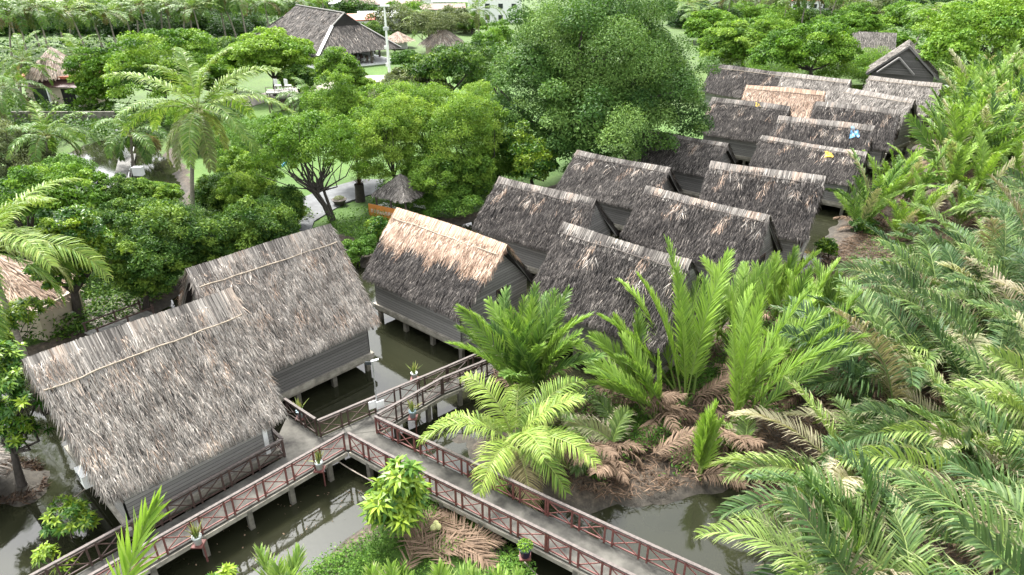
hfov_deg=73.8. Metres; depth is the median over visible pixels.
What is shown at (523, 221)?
stilt hut
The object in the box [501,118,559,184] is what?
dark tree
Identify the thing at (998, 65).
nipa palm
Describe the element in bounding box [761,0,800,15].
coconut palm
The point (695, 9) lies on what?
coconut palm
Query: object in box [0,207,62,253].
thicket tree
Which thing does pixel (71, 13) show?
coconut palm
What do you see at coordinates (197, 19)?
tree
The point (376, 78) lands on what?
path
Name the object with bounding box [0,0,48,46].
coconut palm
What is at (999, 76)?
nipa palm
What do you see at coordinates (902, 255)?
nipa palm
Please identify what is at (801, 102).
stilt hut
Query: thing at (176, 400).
stilt hut
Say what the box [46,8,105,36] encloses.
tree
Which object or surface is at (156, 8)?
coconut palm
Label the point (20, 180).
thicket tree
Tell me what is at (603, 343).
nipa palm
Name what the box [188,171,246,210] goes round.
thicket tree
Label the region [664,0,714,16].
coconut palm
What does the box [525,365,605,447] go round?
nipa palm
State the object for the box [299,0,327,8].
tree
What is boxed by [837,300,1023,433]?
nipa palm
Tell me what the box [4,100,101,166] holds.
coconut palm
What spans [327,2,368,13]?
tree
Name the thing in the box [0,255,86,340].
cottage
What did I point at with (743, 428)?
nipa palm
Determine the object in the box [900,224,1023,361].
nipa palm
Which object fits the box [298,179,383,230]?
path
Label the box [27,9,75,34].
tree
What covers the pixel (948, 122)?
nipa palm
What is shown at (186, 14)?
coconut palm
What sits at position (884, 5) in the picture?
tree
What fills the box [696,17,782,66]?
broad tree
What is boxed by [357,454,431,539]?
mango tree
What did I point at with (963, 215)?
nipa palm
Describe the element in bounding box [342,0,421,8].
town house
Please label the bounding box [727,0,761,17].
tree
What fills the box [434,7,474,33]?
tree
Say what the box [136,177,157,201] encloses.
thicket tree
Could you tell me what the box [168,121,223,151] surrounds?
bush
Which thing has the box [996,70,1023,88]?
nipa palm
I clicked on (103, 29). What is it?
tree
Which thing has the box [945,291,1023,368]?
nipa palm
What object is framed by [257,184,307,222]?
thicket tree
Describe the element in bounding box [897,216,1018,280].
nipa palm
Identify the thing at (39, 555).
mango tree
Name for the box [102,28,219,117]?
broad tree
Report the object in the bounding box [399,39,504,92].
garden tree
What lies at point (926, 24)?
coconut palm
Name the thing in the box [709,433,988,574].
nipa palm
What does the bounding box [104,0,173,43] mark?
coconut palm
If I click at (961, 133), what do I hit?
nipa palm
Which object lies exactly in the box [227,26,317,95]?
umbrella tree
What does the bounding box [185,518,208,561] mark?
planter
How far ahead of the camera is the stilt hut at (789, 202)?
47.80 m
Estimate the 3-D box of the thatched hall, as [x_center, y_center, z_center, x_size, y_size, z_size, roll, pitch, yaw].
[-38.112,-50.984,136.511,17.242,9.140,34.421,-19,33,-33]
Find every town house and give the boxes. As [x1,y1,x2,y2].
[329,0,339,6]
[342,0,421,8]
[348,13,375,23]
[357,10,399,29]
[420,3,465,11]
[421,0,432,3]
[431,0,466,3]
[467,0,521,22]
[789,0,828,10]
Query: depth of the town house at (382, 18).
177.55 m
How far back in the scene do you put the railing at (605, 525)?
26.11 m
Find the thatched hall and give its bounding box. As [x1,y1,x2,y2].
[256,4,401,67]
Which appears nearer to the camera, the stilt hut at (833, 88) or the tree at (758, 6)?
the stilt hut at (833, 88)
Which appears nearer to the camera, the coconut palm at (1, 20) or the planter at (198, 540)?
the planter at (198, 540)
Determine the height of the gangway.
1.075 m
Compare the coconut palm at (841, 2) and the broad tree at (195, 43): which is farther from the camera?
the coconut palm at (841, 2)
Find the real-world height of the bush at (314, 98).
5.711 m
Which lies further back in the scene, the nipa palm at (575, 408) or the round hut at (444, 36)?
the round hut at (444, 36)
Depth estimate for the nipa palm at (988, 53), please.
99.47 m
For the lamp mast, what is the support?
on the ground
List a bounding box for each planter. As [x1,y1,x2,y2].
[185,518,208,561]
[293,398,308,426]
[313,447,325,485]
[406,399,419,433]
[408,362,421,394]
[517,538,533,561]
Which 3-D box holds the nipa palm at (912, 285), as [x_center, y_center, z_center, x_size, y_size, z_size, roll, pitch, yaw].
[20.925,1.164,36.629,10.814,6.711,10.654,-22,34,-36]
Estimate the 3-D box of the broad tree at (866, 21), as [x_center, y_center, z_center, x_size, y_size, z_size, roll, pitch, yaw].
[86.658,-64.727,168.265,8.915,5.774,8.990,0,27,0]
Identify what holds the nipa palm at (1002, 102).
on the ground
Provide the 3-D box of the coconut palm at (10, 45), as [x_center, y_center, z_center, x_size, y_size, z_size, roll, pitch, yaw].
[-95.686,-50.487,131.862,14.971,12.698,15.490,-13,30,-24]
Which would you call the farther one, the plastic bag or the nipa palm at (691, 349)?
the plastic bag
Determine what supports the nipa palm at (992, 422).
on the ground
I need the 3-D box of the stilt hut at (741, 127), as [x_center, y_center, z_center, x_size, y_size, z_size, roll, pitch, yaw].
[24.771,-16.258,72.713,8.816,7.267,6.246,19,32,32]
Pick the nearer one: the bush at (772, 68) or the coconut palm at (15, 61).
the coconut palm at (15, 61)
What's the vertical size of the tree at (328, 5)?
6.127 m
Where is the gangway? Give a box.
[81,299,154,335]
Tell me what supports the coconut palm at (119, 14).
on the ground
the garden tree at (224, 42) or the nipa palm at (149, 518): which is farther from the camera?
the garden tree at (224, 42)
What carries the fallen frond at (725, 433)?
on the nipa palm at (744, 373)
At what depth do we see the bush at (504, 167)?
61.38 m
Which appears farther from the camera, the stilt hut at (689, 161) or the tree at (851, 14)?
the tree at (851, 14)
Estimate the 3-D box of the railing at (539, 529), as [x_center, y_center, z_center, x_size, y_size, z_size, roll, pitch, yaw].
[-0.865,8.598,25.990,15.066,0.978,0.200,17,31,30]
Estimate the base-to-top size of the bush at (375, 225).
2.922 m
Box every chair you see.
[273,79,281,90]
[283,79,291,90]
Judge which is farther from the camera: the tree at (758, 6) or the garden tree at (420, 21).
the tree at (758, 6)
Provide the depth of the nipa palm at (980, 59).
88.70 m
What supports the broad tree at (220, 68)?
on the ground
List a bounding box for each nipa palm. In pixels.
[106,485,173,574]
[250,542,306,574]
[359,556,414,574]
[427,556,482,574]
[446,281,606,400]
[464,563,524,574]
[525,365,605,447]
[551,393,651,483]
[570,331,700,442]
[585,307,680,406]
[597,233,781,422]
[658,399,748,489]
[686,409,773,482]
[693,463,953,574]
[696,375,965,552]
[699,254,784,369]
[704,258,772,362]
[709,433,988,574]
[710,288,901,406]
[714,281,875,486]
[726,288,867,408]
[753,256,840,361]
[759,274,916,501]
[760,245,821,322]
[779,397,1023,541]
[785,285,964,463]
[792,257,875,369]
[798,457,891,574]
[811,345,1022,476]
[812,460,1023,574]
[816,222,977,373]
[821,258,994,397]
[825,147,941,226]
[832,390,1023,574]
[833,181,901,230]
[835,283,1023,435]
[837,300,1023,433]
[845,432,1023,574]
[850,223,1014,353]
[862,145,949,210]
[876,184,939,241]
[877,138,954,202]
[878,377,1023,539]
[882,201,1023,298]
[887,210,1023,350]
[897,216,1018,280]
[899,166,982,232]
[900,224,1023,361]
[902,244,1023,372]
[904,97,1023,180]
[905,95,1014,173]
[910,100,980,144]
[912,78,1006,148]
[912,173,1023,272]
[918,140,991,199]
[926,301,1023,449]
[927,86,980,140]
[927,86,1022,131]
[928,310,1023,473]
[930,66,1015,134]
[932,68,998,113]
[932,104,1023,177]
[935,104,1018,168]
[937,90,1023,188]
[940,49,1017,94]
[941,68,1020,139]
[942,48,1013,95]
[942,53,1015,98]
[942,61,1007,128]
[942,181,997,228]
[943,40,1023,73]
[944,179,1023,249]
[945,166,1023,237]
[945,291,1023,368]
[948,125,1023,194]
[948,256,1023,356]
[952,67,1016,85]
[954,65,1020,91]
[955,72,1023,96]
[957,52,1019,83]
[959,179,1021,235]
[963,83,1023,121]
[966,93,1023,168]
[966,225,1023,270]
[974,185,1023,207]
[975,50,1023,77]
[976,48,1022,63]
[976,139,1023,194]
[980,35,1022,58]
[980,63,1023,100]
[982,47,1012,60]
[982,49,1023,78]
[982,76,1023,159]
[983,50,1023,65]
[983,95,1023,160]
[983,204,1023,249]
[990,43,1023,53]
[993,63,1023,75]
[995,190,1023,227]
[996,60,1022,79]
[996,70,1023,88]
[996,94,1021,126]
[999,112,1023,165]
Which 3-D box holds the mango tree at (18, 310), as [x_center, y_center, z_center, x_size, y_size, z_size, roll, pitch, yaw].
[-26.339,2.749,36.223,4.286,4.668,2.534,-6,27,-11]
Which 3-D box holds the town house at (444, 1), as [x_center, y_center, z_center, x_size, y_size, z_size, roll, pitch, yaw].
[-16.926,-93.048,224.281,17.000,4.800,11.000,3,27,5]
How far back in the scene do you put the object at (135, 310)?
42.61 m
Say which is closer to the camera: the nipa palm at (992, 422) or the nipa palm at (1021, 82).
the nipa palm at (992, 422)
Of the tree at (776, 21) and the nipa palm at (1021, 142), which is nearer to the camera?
the nipa palm at (1021, 142)
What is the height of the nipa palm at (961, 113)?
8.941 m
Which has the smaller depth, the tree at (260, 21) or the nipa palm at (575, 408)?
the nipa palm at (575, 408)
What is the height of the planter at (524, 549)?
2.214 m
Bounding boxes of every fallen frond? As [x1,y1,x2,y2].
[377,521,455,566]
[398,503,444,569]
[422,526,506,558]
[436,508,490,564]
[438,520,499,574]
[561,445,590,467]
[586,442,619,460]
[587,459,616,477]
[633,391,687,408]
[651,424,701,455]
[697,370,731,396]
[718,427,764,453]
[725,434,765,450]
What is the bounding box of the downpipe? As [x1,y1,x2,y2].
[262,429,270,454]
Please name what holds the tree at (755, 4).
on the ground
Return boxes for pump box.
[131,166,144,175]
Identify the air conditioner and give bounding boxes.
[74,466,92,488]
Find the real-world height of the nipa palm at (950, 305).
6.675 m
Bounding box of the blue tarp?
[849,126,859,137]
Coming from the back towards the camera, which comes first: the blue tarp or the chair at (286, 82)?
the chair at (286, 82)
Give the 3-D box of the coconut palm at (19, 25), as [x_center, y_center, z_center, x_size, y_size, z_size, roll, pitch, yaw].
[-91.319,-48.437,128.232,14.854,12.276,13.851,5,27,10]
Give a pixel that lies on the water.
(322, 516)
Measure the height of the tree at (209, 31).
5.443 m
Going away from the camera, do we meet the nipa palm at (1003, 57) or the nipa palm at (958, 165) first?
the nipa palm at (958, 165)
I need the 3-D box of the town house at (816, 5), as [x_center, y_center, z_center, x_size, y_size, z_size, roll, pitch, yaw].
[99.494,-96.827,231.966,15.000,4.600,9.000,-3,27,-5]
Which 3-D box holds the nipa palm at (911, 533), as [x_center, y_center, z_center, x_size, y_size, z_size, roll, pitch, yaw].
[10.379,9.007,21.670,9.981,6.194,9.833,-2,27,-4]
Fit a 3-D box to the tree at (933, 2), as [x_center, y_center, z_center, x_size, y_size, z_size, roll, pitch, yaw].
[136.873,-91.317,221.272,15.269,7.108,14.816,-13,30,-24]
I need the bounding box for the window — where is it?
[32,88,49,105]
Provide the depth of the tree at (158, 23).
166.28 m
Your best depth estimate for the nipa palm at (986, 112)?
65.24 m
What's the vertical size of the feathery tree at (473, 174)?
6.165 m
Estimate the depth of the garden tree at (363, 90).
89.50 m
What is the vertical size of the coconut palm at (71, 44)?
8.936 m
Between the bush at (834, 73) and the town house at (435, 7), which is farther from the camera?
the town house at (435, 7)
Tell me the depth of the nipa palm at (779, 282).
40.86 m
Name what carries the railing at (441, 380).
on the walkway
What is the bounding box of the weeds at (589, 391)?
[507,363,681,448]
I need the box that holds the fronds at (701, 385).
[564,299,813,485]
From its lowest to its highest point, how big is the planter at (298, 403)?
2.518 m
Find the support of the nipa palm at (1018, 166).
on the ground
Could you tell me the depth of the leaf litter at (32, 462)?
29.36 m
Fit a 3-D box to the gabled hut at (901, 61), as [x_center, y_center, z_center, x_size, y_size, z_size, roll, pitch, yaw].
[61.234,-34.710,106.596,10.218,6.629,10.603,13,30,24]
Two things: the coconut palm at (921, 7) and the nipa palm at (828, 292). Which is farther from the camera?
the coconut palm at (921, 7)
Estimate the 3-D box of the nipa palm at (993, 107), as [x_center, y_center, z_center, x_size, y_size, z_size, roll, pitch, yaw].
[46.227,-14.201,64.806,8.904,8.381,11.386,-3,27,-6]
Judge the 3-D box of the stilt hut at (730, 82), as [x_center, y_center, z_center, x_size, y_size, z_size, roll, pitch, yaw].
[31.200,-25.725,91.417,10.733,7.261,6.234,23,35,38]
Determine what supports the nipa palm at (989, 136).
on the ground
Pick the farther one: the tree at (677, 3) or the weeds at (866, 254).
the tree at (677, 3)
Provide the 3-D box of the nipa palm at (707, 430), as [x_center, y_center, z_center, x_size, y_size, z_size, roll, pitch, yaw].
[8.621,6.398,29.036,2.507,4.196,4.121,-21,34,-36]
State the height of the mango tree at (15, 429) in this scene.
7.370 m
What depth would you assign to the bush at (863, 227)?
53.98 m
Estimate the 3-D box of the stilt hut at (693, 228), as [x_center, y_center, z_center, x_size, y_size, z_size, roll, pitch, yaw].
[12.594,-2.574,45.877,9.859,7.096,5.327,21,34,35]
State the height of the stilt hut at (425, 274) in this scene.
7.503 m
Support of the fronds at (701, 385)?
on the ground
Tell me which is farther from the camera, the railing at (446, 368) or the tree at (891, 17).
the tree at (891, 17)
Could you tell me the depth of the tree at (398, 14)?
171.94 m
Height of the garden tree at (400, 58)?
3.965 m
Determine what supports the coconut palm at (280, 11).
on the ground
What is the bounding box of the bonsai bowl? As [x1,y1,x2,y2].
[331,195,346,205]
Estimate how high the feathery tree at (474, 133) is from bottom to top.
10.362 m
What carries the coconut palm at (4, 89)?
on the ground
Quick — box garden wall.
[11,111,115,123]
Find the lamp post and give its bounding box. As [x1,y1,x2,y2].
[365,358,378,412]
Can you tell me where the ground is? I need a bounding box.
[0,0,1022,574]
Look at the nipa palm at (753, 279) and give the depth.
38.09 m
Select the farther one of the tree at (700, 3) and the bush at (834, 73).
the tree at (700, 3)
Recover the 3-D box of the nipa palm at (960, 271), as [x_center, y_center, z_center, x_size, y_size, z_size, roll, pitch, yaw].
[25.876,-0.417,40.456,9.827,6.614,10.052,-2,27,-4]
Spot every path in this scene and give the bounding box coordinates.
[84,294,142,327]
[226,75,384,108]
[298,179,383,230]
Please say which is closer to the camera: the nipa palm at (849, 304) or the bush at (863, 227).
the nipa palm at (849, 304)
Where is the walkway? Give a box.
[76,315,670,574]
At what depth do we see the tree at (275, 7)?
215.91 m
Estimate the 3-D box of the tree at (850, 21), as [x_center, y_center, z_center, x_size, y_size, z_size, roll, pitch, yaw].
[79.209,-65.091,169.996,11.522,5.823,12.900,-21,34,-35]
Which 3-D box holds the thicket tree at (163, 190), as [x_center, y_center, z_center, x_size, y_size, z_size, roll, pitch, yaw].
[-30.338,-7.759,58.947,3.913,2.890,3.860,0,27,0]
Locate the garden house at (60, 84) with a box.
[14,47,104,107]
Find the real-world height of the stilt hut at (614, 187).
6.639 m
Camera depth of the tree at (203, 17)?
169.43 m
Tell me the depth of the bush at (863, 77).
110.12 m
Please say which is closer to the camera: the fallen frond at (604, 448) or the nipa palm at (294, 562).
the nipa palm at (294, 562)
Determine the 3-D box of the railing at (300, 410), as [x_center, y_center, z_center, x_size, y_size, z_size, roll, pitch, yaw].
[-9.677,5.921,31.278,2.351,0.978,0.120,21,33,35]
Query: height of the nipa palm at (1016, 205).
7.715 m
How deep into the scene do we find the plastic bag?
58.94 m
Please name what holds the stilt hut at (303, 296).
on the ground
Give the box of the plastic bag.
[825,151,832,156]
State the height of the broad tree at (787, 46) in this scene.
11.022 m
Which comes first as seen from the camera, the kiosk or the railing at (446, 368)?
the railing at (446, 368)
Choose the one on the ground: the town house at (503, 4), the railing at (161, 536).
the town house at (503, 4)
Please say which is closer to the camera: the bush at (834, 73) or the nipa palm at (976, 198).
the nipa palm at (976, 198)
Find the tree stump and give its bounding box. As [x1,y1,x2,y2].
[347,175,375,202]
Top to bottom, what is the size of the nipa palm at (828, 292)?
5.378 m
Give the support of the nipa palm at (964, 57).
on the ground
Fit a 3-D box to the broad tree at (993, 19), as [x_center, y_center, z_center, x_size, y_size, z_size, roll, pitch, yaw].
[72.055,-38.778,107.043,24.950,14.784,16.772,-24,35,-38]
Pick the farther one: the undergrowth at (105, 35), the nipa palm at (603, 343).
the undergrowth at (105, 35)
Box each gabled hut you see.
[836,31,896,68]
[866,39,939,81]
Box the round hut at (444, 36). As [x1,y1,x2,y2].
[417,28,465,52]
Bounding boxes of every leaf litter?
[0,455,51,505]
[532,182,1015,566]
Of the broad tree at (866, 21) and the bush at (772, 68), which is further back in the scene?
the broad tree at (866, 21)
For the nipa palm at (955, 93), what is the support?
on the ground
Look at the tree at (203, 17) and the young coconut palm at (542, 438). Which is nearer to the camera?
the young coconut palm at (542, 438)
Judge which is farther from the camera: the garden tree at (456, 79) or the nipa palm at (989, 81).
the garden tree at (456, 79)
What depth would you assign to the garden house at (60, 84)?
94.44 m
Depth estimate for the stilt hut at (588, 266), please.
36.51 m
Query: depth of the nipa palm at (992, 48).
104.01 m
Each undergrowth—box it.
[0,6,399,68]
[0,89,251,157]
[0,197,317,344]
[322,174,527,239]
[692,6,1023,63]
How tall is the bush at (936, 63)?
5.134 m
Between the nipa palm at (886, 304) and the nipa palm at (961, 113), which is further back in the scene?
the nipa palm at (961, 113)
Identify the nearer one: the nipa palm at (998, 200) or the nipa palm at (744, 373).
the nipa palm at (744, 373)
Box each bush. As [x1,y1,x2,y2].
[40,152,98,186]
[163,99,213,128]
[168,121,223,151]
[201,114,283,152]
[206,145,285,180]
[299,87,344,126]
[342,233,376,264]
[363,215,388,241]
[367,80,419,109]
[403,181,483,217]
[459,79,502,111]
[474,139,514,191]
[698,48,749,65]
[740,56,807,73]
[793,58,860,78]
[814,237,838,259]
[847,216,883,233]
[850,45,891,69]
[850,66,878,85]
[930,54,969,75]
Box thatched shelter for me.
[0,445,11,478]
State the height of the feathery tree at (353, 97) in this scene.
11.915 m
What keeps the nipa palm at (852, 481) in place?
on the ground
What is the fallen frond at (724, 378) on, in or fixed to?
on the nipa palm at (691, 349)
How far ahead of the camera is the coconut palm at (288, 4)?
162.12 m
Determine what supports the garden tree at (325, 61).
on the ground
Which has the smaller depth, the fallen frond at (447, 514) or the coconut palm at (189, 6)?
the fallen frond at (447, 514)
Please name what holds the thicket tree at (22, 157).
on the ground
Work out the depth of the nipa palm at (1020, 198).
50.37 m
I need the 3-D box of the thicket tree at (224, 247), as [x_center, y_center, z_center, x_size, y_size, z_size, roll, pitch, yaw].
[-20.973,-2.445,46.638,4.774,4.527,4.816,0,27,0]
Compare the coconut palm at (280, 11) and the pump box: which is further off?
the coconut palm at (280, 11)
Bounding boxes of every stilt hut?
[19,287,290,536]
[176,224,380,402]
[361,207,535,358]
[470,176,618,274]
[527,221,716,382]
[555,149,682,235]
[618,185,784,286]
[625,130,739,197]
[699,160,828,266]
[700,64,782,106]
[702,97,791,165]
[741,85,825,117]
[749,135,869,214]
[770,115,874,153]
[778,72,852,102]
[810,101,901,175]
[835,88,920,152]
[863,75,943,132]
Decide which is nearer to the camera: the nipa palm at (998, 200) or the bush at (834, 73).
the nipa palm at (998, 200)
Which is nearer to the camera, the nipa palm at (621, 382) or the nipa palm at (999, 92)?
the nipa palm at (621, 382)
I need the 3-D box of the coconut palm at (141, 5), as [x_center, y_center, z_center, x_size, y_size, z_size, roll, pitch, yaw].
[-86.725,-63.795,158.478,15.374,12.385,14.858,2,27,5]
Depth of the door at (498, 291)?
39.16 m
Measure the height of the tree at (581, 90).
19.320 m
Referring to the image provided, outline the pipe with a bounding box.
[338,461,373,482]
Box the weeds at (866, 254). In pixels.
[757,188,937,335]
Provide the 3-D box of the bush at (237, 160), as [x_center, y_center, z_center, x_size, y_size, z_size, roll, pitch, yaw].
[-23.553,-9.952,60.553,6.458,5.350,5.449,0,27,0]
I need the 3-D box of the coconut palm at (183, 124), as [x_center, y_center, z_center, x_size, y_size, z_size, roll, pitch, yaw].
[-24.051,-11.982,54.500,13.299,13.976,13.825,-15,30,-26]
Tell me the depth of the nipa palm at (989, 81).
75.69 m
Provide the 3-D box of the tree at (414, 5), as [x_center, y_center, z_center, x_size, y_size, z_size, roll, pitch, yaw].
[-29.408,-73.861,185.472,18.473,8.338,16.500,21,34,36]
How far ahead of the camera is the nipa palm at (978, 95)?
69.38 m
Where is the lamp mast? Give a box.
[380,5,390,71]
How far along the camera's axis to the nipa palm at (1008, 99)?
68.51 m
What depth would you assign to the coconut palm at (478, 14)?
149.87 m
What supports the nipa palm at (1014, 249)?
on the ground
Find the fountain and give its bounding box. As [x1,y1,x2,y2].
[115,129,130,159]
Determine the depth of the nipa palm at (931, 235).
40.28 m
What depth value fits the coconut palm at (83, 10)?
142.72 m
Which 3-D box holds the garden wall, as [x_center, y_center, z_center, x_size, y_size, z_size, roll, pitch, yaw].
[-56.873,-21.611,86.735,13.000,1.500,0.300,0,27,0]
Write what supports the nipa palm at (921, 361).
on the ground
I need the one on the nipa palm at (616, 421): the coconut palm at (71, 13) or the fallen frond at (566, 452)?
the fallen frond at (566, 452)
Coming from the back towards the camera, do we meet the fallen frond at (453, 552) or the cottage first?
the cottage
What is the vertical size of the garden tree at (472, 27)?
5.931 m
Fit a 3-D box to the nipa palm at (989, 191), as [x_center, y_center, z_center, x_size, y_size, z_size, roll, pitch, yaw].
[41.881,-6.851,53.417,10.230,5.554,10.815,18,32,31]
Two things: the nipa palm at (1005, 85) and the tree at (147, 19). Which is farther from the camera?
the tree at (147, 19)
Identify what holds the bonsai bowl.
on the ground
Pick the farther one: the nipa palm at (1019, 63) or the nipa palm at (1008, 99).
the nipa palm at (1019, 63)
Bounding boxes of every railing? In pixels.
[29,428,285,574]
[88,432,345,574]
[283,398,317,435]
[317,347,496,436]
[347,432,635,574]
[373,415,720,574]
[376,360,504,430]
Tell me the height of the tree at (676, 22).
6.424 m
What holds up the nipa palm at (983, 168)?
on the ground
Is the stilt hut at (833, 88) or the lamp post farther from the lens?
the stilt hut at (833, 88)
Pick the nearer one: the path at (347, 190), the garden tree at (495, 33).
the path at (347, 190)
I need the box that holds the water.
[0,84,947,574]
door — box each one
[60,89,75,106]
[496,284,507,310]
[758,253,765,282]
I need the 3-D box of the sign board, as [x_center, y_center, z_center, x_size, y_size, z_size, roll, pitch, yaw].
[-6.273,5.424,31.570,0.681,0.540,0.306,9,28,17]
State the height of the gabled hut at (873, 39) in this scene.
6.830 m
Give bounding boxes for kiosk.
[368,174,429,219]
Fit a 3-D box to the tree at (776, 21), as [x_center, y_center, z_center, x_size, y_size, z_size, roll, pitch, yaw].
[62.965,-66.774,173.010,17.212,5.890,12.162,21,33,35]
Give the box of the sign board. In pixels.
[368,400,384,409]
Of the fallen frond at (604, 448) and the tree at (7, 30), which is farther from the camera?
the tree at (7, 30)
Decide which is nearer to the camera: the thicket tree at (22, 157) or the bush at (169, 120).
the thicket tree at (22, 157)
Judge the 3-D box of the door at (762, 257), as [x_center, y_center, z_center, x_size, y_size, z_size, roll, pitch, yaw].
[15.851,-1.069,43.697,0.080,2.190,0.980,21,34,35]
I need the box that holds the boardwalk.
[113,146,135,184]
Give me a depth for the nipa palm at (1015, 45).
96.14 m
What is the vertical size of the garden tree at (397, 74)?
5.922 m
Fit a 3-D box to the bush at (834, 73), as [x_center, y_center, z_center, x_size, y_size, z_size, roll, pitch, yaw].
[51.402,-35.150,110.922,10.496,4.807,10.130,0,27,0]
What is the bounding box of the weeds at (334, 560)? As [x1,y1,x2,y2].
[298,497,536,574]
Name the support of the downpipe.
attached to the stilt hut at (176, 400)
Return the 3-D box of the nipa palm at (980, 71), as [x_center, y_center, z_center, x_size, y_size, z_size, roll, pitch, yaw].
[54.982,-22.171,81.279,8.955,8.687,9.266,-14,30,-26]
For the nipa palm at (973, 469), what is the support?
on the ground
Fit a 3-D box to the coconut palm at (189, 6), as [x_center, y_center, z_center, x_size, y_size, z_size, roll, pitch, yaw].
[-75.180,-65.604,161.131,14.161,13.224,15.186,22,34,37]
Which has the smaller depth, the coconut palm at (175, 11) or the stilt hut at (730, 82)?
the stilt hut at (730, 82)
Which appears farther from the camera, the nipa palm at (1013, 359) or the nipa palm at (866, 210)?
the nipa palm at (866, 210)
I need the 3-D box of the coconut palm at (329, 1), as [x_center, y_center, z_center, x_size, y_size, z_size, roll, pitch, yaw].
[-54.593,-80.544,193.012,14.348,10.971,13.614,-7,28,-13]
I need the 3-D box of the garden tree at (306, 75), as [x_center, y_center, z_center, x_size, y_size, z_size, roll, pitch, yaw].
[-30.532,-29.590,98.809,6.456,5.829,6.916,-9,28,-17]
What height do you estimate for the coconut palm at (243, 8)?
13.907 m
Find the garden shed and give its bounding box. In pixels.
[388,31,415,48]
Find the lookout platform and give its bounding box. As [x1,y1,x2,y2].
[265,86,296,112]
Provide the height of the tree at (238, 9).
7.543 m
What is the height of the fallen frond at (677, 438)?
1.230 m
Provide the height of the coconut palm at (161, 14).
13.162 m
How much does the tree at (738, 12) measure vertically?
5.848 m
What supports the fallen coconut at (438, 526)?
on the weeds at (334, 560)
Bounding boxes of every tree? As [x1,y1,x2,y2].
[0,10,48,36]
[0,118,56,178]
[0,161,111,259]
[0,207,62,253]
[0,296,56,346]
[0,340,56,487]
[21,204,115,323]
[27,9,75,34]
[30,541,78,574]
[38,493,101,539]
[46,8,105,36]
[61,46,138,108]
[84,17,133,36]
[92,172,143,251]
[100,234,186,311]
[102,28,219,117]
[103,13,150,35]
[111,192,220,289]
[127,12,165,32]
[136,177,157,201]
[139,15,187,33]
[146,181,184,203]
[166,11,227,34]
[169,216,239,265]
[173,11,216,32]
[180,54,238,100]
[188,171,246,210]
[189,16,226,33]
[203,194,300,254]
[206,16,255,36]
[206,36,243,54]
[207,9,230,20]
[207,562,239,574]
[211,1,262,17]
[213,168,277,211]
[216,48,249,94]
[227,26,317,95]
[228,10,271,29]
[241,109,369,221]
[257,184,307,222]
[257,218,301,243]
[260,0,299,13]
[277,62,321,94]
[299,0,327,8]
[313,46,375,89]
[318,64,384,172]
[320,0,330,8]
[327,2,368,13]
[337,86,430,201]
[339,0,378,13]
[357,82,384,100]
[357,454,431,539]
[361,20,385,52]
[364,2,421,33]
[374,79,469,182]
[376,0,432,21]
[377,67,453,96]
[390,49,416,66]
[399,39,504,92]
[400,143,497,207]
[401,4,473,39]
[416,84,508,174]
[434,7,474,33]
[450,62,505,89]
[453,12,486,33]
[470,18,517,56]
[483,0,721,172]
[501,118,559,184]
[662,6,706,28]
[667,0,694,8]
[667,0,726,21]
[682,8,737,37]
[687,0,718,9]
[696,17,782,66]
[710,6,743,19]
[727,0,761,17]
[727,0,767,11]
[736,3,771,18]
[737,12,795,30]
[746,15,863,74]
[761,3,809,28]
[762,0,785,8]
[794,8,832,24]
[805,14,852,26]
[820,9,894,31]
[825,0,869,9]
[836,1,881,17]
[847,13,885,31]
[855,0,898,18]
[875,0,920,13]
[877,0,934,25]
[879,29,916,47]
[899,6,964,28]
[911,0,1023,65]
[915,0,954,7]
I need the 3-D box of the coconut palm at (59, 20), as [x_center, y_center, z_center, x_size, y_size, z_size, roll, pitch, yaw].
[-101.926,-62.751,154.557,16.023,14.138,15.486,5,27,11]
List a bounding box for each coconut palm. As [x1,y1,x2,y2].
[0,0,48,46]
[0,0,55,59]
[0,0,61,60]
[0,5,21,28]
[0,30,63,105]
[0,61,57,120]
[0,177,113,357]
[4,0,89,48]
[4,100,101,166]
[25,0,114,54]
[32,0,95,43]
[32,0,105,40]
[37,33,112,61]
[55,0,121,46]
[68,0,144,47]
[90,102,173,166]
[100,46,299,214]
[101,0,145,33]
[102,0,169,32]
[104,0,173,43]
[128,0,200,37]
[147,0,176,28]
[151,0,217,28]
[158,0,225,34]
[162,1,216,28]
[184,0,248,36]
[191,0,238,37]
[208,0,263,32]
[228,0,288,24]
[261,0,310,16]
[268,0,327,14]
[273,77,325,117]
[306,0,333,8]
[402,10,448,40]
[416,370,602,510]
[452,0,504,32]
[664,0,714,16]
[674,5,715,20]
[708,0,757,10]
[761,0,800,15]
[783,0,821,25]
[796,0,847,16]
[825,0,859,12]
[893,0,974,45]
[901,13,969,52]
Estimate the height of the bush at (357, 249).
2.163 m
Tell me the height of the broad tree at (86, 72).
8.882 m
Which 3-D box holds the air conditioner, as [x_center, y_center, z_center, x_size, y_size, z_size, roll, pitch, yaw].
[-16.766,7.412,26.759,0.850,0.580,0.380,23,35,37]
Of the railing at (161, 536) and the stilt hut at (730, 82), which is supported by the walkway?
the railing at (161, 536)
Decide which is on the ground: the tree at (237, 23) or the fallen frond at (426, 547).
the tree at (237, 23)
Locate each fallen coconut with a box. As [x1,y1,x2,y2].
[430,524,435,530]
[436,523,441,530]

